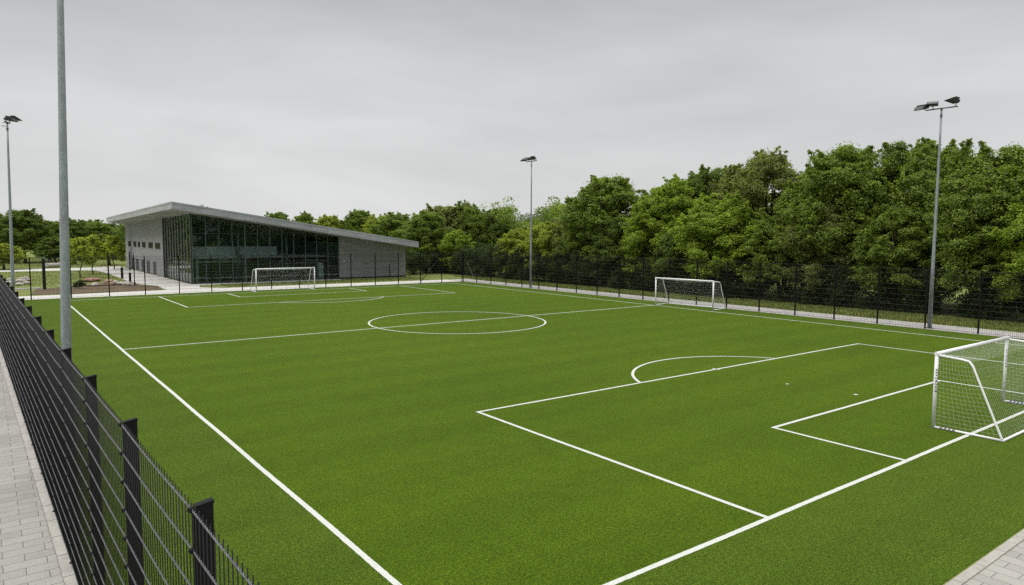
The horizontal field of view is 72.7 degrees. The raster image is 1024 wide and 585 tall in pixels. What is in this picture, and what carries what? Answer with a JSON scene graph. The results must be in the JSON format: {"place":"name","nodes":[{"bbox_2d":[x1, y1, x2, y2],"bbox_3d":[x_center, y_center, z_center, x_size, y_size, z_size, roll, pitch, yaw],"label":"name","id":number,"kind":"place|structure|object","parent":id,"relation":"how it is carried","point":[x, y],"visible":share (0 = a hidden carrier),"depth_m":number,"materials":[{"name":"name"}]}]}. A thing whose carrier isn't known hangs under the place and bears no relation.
{"place":"outdoors","nodes":[
{"label":"outdoors","id":0,"kind":"place"},
{"bbox_2d":[30,284,162,294],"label":"dirt bed","id":1,"kind":"object","parent":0,"point":[94,288],"visible":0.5,"depth_m":73.74,"materials":[{"name":"soil"}]},
{"bbox_2d":[42,258,46,289],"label":"metal post","id":2,"kind":"object","parent":1,"relation":"on","point":[43,276],"visible":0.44,"depth_m":73.10,"materials":[{"name":"metal"}]},
{"bbox_2d":[72,280,85,287],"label":"shrub","id":3,"kind":"object","parent":1,"relation":"on","point":[81,283],"visible":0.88,"depth_m":74.61,"materials":[{"name":"green plant"}]},
{"bbox_2d":[0,266,341,289],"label":"plaza","id":4,"kind":"structure","parent":0,"point":[162,283],"depth_m":91.77,"materials":[{"name":"concrete"}]},
{"bbox_2d":[19,280,456,299],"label":"path","id":5,"kind":"structure","parent":0,"point":[202,290],"depth_m":74.24,"materials":[{"name":"concrete"}]},
{"bbox_2d":[0,247,1023,584],"bbox_3d":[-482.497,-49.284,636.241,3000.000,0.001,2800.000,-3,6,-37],"label":"ground","id":6,"kind":"structure","parent":0,"point":[426,275],"depth_m":79.03,"materials":[{"name":"green plant"}]},
{"bbox_2d":[0,243,29,269],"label":"tree","id":7,"kind":"object","parent":6,"relation":"on","point":[5,250],"visible":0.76,"depth_m":111.00,"materials":[{"name":"green plant"}]},
{"bbox_2d":[15,287,39,289],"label":"stone kerb","id":8,"kind":"structure","parent":6,"relation":"on","point":[26,288],"depth_m":73.13,"materials":[{"name":"stone"}]},
{"bbox_2d":[0,208,56,262],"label":"tree","id":9,"kind":"object","parent":6,"relation":"on","point":[28,226],"visible":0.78,"depth_m":132.91,"materials":[{"name":"green plant"}]},
{"bbox_2d":[0,363,64,584],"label":"paved walkway","id":10,"kind":"structure","parent":6,"relation":"on","point":[27,554],"depth_m":14.60,"materials":[{"name":"concrete"}]},
{"bbox_2d":[31,236,75,262],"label":"tree","id":11,"kind":"object","parent":6,"relation":"on","point":[49,246],"visible":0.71,"depth_m":125.62,"materials":[{"name":"green plant"}]},
{"bbox_2d":[34,220,72,261],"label":"tree","id":12,"kind":"object","parent":6,"relation":"on","point":[56,228],"visible":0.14,"depth_m":142.66,"materials":[{"name":"green plant"}]},
{"bbox_2d":[0,220,124,259],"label":"woodland","id":13,"kind":"object","parent":6,"relation":"on","point":[120,230],"visible":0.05,"depth_m":159.71,"materials":[{"name":"green plant"}]},
{"bbox_2d":[0,262,125,286],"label":"lawn tufts","id":14,"kind":"object","parent":6,"relation":"on","point":[37,275],"visible":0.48,"depth_m":100.37,"materials":[{"name":"green plant"}]},
{"bbox_2d":[56,217,95,245],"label":"tree","id":15,"kind":"object","parent":6,"relation":"on","point":[77,229],"visible":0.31,"depth_m":149.76,"materials":[{"name":"green plant"}]},
{"bbox_2d":[69,237,94,276],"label":"young tree","id":16,"kind":"object","parent":6,"relation":"on","point":[84,247],"visible":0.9,"depth_m":92.55,"materials":[{"name":"green plant"}]},
{"bbox_2d":[82,278,101,281],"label":"flat rock","id":17,"kind":"object","parent":6,"relation":"on","point":[91,279],"visible":0.75,"depth_m":85.17,"materials":[{"name":"beige stone"}]},
{"bbox_2d":[77,234,108,273],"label":"young tree","id":18,"kind":"object","parent":6,"relation":"on","point":[94,240],"visible":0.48,"depth_m":100.49,"materials":[{"name":"green plant"}]},
{"bbox_2d":[80,219,120,251],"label":"tree","id":19,"kind":"object","parent":6,"relation":"on","point":[102,227],"visible":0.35,"depth_m":156.86,"materials":[{"name":"green plant"}]},
{"bbox_2d":[93,237,125,264],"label":"tree","id":20,"kind":"object","parent":6,"relation":"on","point":[104,240],"visible":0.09,"depth_m":127.92,"materials":[{"name":"green plant"}]},
{"bbox_2d":[102,222,125,247],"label":"tree","id":21,"kind":"object","parent":6,"relation":"on","point":[111,225],"visible":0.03,"depth_m":172.77,"materials":[{"name":"green plant"}]},
{"bbox_2d":[102,235,126,268],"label":"young tree","id":22,"kind":"object","parent":6,"relation":"on","point":[117,246],"visible":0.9,"depth_m":114.11,"materials":[{"name":"green plant"}]},
{"bbox_2d":[0,252,461,299],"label":"fence","id":23,"kind":"object","parent":6,"relation":"on","point":[236,268],"visible":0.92,"depth_m":71.74,"materials":[{"name":"black metal"}]},
{"bbox_2d":[106,202,418,283],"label":"sports building","id":24,"kind":"structure","parent":6,"relation":"on","point":[169,230],"depth_m":93.63,"materials":[{"name":"grey metal"}]},
{"bbox_2d":[155,243,159,249],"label":"window","id":25,"kind":"structure","parent":24,"relation":"in","point":[157,245],"depth_m":98.23,"materials":[{"name":"glass"}]},
{"bbox_2d":[264,211,289,220],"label":"tree","id":26,"kind":"object","parent":6,"relation":"on","point":[279,215],"visible":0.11,"depth_m":157.87,"materials":[{"name":"green plant"}]},
{"bbox_2d":[290,211,314,224],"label":"tree","id":27,"kind":"object","parent":6,"relation":"on","point":[304,217],"visible":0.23,"depth_m":161.66,"materials":[{"name":"green plant"}]},
{"bbox_2d":[314,214,342,228],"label":"tree","id":28,"kind":"object","parent":6,"relation":"on","point":[328,221],"visible":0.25,"depth_m":154.69,"materials":[{"name":"green plant"}]},
{"bbox_2d":[338,209,378,233],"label":"tree","id":29,"kind":"object","parent":6,"relation":"on","point":[355,220],"visible":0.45,"depth_m":157.98,"materials":[{"name":"green plant"}]},
{"bbox_2d":[361,214,391,233],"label":"tree","id":30,"kind":"object","parent":6,"relation":"on","point":[373,220],"visible":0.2,"depth_m":140.96,"materials":[{"name":"green plant"}]},
{"bbox_2d":[366,211,415,258],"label":"tree","id":31,"kind":"object","parent":6,"relation":"on","point":[389,225],"visible":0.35,"depth_m":122.15,"materials":[{"name":"green plant"}]},
{"bbox_2d":[394,210,447,272],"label":"tree","id":32,"kind":"object","parent":6,"relation":"on","point":[428,224],"visible":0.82,"depth_m":107.87,"materials":[{"name":"green plant"}]},
{"bbox_2d":[416,203,466,246],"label":"tree","id":33,"kind":"object","parent":6,"relation":"on","point":[448,212],"visible":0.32,"depth_m":114.08,"materials":[{"name":"green plant"}]},
{"bbox_2d":[437,229,476,269],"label":"tree","id":34,"kind":"object","parent":6,"relation":"on","point":[460,237],"visible":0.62,"depth_m":105.32,"materials":[{"name":"green plant"}]},
{"bbox_2d":[446,200,488,249],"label":"tree","id":35,"kind":"object","parent":6,"relation":"on","point":[472,223],"visible":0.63,"depth_m":114.71,"materials":[{"name":"green plant"}]},
{"bbox_2d":[466,209,510,235],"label":"tree","id":36,"kind":"object","parent":6,"relation":"on","point":[489,215],"visible":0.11,"depth_m":119.35,"materials":[{"name":"green plant"}]},
{"bbox_2d":[484,221,510,248],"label":"tree","id":37,"kind":"object","parent":6,"relation":"on","point":[496,232],"visible":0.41,"depth_m":115.50,"materials":[{"name":"green plant"}]},
{"bbox_2d":[492,228,527,275],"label":"tree","id":38,"kind":"object","parent":6,"relation":"on","point":[513,238],"visible":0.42,"depth_m":94.62,"materials":[{"name":"green plant"}]},
{"bbox_2d":[0,348,1023,584],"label":"edging kerb","id":39,"kind":"structure","parent":6,"relation":"on","point":[962,578],"depth_m":13.93,"materials":[{"name":"concrete"}]},
{"bbox_2d":[0,275,259,584],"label":"fence","id":40,"kind":"object","parent":39,"relation":"on","point":[41,366],"visible":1,"depth_m":10.03,"materials":[{"name":"black metal"}]},
{"bbox_2d":[25,281,1023,584],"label":"turf","id":41,"kind":"structure","parent":6,"relation":"on","point":[941,515],"depth_m":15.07,"materials":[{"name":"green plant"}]},
{"bbox_2d":[1,115,21,291],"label":"floodlight","id":42,"kind":"object","parent":41,"relation":"on","point":[11,118],"visible":0.86,"depth_m":49.81,"materials":[{"name":"metal"}]},
{"bbox_2d":[57,0,77,479],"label":"floodlight","id":43,"kind":"object","parent":41,"relation":"on","point":[65,311],"visible":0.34,"depth_m":16.45,"materials":[{"name":"metal"}]},
{"bbox_2d":[250,267,314,291],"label":"football goal","id":44,"kind":"object","parent":41,"relation":"on","point":[255,275],"visible":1,"depth_m":73.91,"materials":[{"name":"white paint"}]},
{"bbox_2d":[71,283,1023,584],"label":"pitch markings","id":45,"kind":"object","parent":41,"relation":"on","point":[379,567],"visible":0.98,"depth_m":18.93,"materials":[{"name":"white paint"}]},
{"bbox_2d":[655,277,725,310],"bbox_3d":[15.059,0.015,58.895,2.050,2.425,5.750,-4,6,-42],"label":"football goal","id":46,"kind":"object","parent":41,"relation":"on","point":[678,279],"visible":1,"depth_m":58.65,"materials":[{"name":"white paint"}]},
{"bbox_2d":[931,336,1023,441],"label":"football goal","id":47,"kind":"object","parent":41,"relation":"on","point":[1006,339],"visible":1,"depth_m":21.86,"materials":[{"name":"white paint"}]},
{"bbox_2d":[516,221,557,280],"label":"tree","id":48,"kind":"object","parent":6,"relation":"on","point":[541,232],"visible":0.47,"depth_m":89.77,"materials":[{"name":"green plant"}]},
{"bbox_2d":[545,207,593,257],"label":"tree","id":49,"kind":"object","parent":6,"relation":"on","point":[558,234],"visible":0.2,"depth_m":87.73,"materials":[{"name":"green plant"}]},
{"bbox_2d":[549,235,593,283],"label":"tree","id":50,"kind":"object","parent":6,"relation":"on","point":[559,249],"visible":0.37,"depth_m":85.11,"materials":[{"name":"green plant"}]},
{"bbox_2d":[554,173,646,283],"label":"tree","id":51,"kind":"object","parent":6,"relation":"on","point":[605,198],"visible":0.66,"depth_m":82.55,"materials":[{"name":"green plant"}]},
{"bbox_2d":[583,216,638,272],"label":"tree","id":52,"kind":"object","parent":6,"relation":"on","point":[611,244],"visible":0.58,"depth_m":79.55,"materials":[{"name":"green plant"}]},
{"bbox_2d":[201,276,1023,332],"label":"grass verge","id":53,"kind":"object","parent":6,"relation":"on","point":[428,278],"depth_m":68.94,"materials":[{"name":"green plant"}]},
{"bbox_2d":[628,189,659,280],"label":"tree","id":54,"kind":"object","parent":6,"relation":"on","point":[646,192],"visible":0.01,"depth_m":85.25,"materials":[{"name":"green plant"}]},
{"bbox_2d":[616,193,675,276],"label":"tree","id":55,"kind":"object","parent":6,"relation":"on","point":[633,237],"visible":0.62,"depth_m":76.00,"materials":[{"name":"green plant"}]},
{"bbox_2d":[631,173,707,288],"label":"tree","id":56,"kind":"object","parent":6,"relation":"on","point":[679,194],"visible":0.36,"depth_m":76.26,"materials":[{"name":"green plant"}]},
{"bbox_2d":[650,231,712,292],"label":"tree","id":57,"kind":"object","parent":6,"relation":"on","point":[671,254],"visible":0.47,"depth_m":71.80,"materials":[{"name":"green plant"}]},
{"bbox_2d":[685,164,727,258],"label":"tree","id":58,"kind":"object","parent":6,"relation":"on","point":[701,180],"visible":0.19,"depth_m":77.77,"materials":[{"name":"green plant"}]},
{"bbox_2d":[405,243,1023,320],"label":"undergrowth","id":59,"kind":"object","parent":6,"relation":"on","point":[708,287],"visible":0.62,"depth_m":66.64,"materials":[{"name":"green plant"}]},
{"bbox_2d":[665,193,771,295],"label":"tree","id":60,"kind":"object","parent":6,"relation":"on","point":[709,225],"visible":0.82,"depth_m":67.39,"materials":[{"name":"green plant"}]},
{"bbox_2d":[463,192,983,298],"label":"woodland","id":61,"kind":"object","parent":6,"relation":"on","point":[507,213],"visible":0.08,"depth_m":112.74,"materials":[{"name":"green plant"}]},
{"bbox_2d":[708,163,777,290],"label":"tree","id":62,"kind":"object","parent":6,"relation":"on","point":[728,174],"visible":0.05,"depth_m":74.89,"materials":[{"name":"green plant"}]},
{"bbox_2d":[464,281,1021,338],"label":"path kerb","id":63,"kind":"structure","parent":6,"relation":"on","point":[774,313],"depth_m":52.88,"materials":[{"name":"concrete"}]},
{"bbox_2d":[463,251,1023,336],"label":"fence","id":64,"kind":"object","parent":6,"relation":"on","point":[503,256],"visible":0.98,"depth_m":55.39,"materials":[{"name":"black metal"}]},
{"bbox_2d":[715,145,805,295],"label":"tree","id":65,"kind":"object","parent":6,"relation":"on","point":[750,184],"visible":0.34,"depth_m":68.02,"materials":[{"name":"green plant"}]},
{"bbox_2d":[739,212,810,300],"bbox_3d":[24.930,-3.301,64.772,7.925,8.422,8.147,-1,5,-18],"label":"tree","id":66,"kind":"object","parent":6,"relation":"on","point":[757,248],"visible":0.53,"depth_m":63.78,"materials":[{"name":"green plant"}]},
{"bbox_2d":[769,163,813,214],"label":"tree","id":67,"kind":"object","parent":6,"relation":"on","point":[779,195],"visible":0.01,"depth_m":69.66,"materials":[{"name":"green plant"}]},
{"bbox_2d":[776,201,856,293],"bbox_3d":[27.286,-3.528,62.048,7.859,9.374,7.367,5,6,42],"label":"tree","id":68,"kind":"object","parent":6,"relation":"on","point":[816,259],"visible":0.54,"depth_m":60.37,"materials":[{"name":"green plant"}]},
{"bbox_2d":[768,140,901,303],"bbox_3d":[29.172,-6.097,62.335,11.966,14.633,11.640,2,5,20],"label":"tree","id":69,"kind":"object","parent":6,"relation":"on","point":[839,175],"visible":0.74,"depth_m":59.53,"materials":[{"name":"green plant"}]},
{"bbox_2d":[846,200,943,310],"bbox_3d":[31.111,-2.951,56.784,7.717,9.140,7.582,2,5,20],"label":"tree","id":70,"kind":"object","parent":6,"relation":"on","point":[873,247],"visible":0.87,"depth_m":55.13,"materials":[{"name":"green plant"}]},
{"bbox_2d":[847,136,943,302],"bbox_3d":[34.775,-6.165,61.823,9.829,14.899,9.614,-2,5,-26],"label":"tree","id":71,"kind":"object","parent":6,"relation":"on","point":[900,153],"visible":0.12,"depth_m":60.32,"materials":[{"name":"green plant"}]},
{"bbox_2d":[874,138,980,309],"bbox_3d":[35.377,-5.524,57.511,10.618,14.335,9.929,2,5,21],"label":"tree","id":72,"kind":"object","parent":6,"relation":"on","point":[952,156],"visible":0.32,"depth_m":55.98,"materials":[{"name":"green plant"}]},
{"bbox_2d":[917,162,1023,316],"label":"tree","id":73,"kind":"object","parent":6,"relation":"on","point":[954,250],"visible":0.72,"depth_m":50.96,"materials":[{"name":"green plant"}]},
{"bbox_2d":[938,140,1023,316],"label":"tree","id":74,"kind":"object","parent":6,"relation":"on","point":[1008,158],"visible":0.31,"depth_m":51.48,"materials":[{"name":"green plant"}]},
{"bbox_2d":[963,540,1023,584],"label":"paved apron","id":75,"kind":"object","parent":6,"relation":"on","point":[1007,568],"depth_m":12.55,"materials":[{"name":"concrete"}]},
{"bbox_2d":[983,191,1023,302],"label":"tree","id":76,"kind":"object","parent":6,"relation":"on","point":[1012,233],"visible":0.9,"depth_m":48.49,"materials":[{"name":"green plant"}]},
{"bbox_2d":[0,0,1023,227],"label":"sky","id":77,"kind":"structure","parent":0,"point":[317,108],"materials":[{"name":"grey"}]},
{"bbox_2d":[510,216,553,229],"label":"hill","id":78,"kind":"structure","parent":0,"point":[534,221],"depth_m":335.30,"materials":[{"name":"green plant"}]},
{"bbox_2d":[508,208,558,228],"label":"hill woodland","id":79,"kind":"object","parent":78,"relation":"on","point":[527,218],"visible":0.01,"depth_m":330.68,"materials":[{"name":"green plant"}]},
{"bbox_2d":[451,279,1023,338],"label":"side path","id":80,"kind":"structure","parent":0,"point":[914,324],"depth_m":54.38,"materials":[{"name":"grey concrete"}]},
{"bbox_2d":[520,156,536,287],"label":"floodlight","id":81,"kind":"object","parent":80,"relation":"on","point":[533,158],"visible":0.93,"depth_m":78.76,"materials":[{"name":"metal"}]},
{"bbox_2d":[914,96,959,328],"bbox_3d":[27.289,-5.015,45.285,1.042,14.864,2.581,-3,6,-37],"label":"floodlight","id":82,"kind":"object","parent":80,"relation":"on","point":[954,100],"visible":0.98,"depth_m":45.28,"materials":[{"name":"metal"}]}
]}

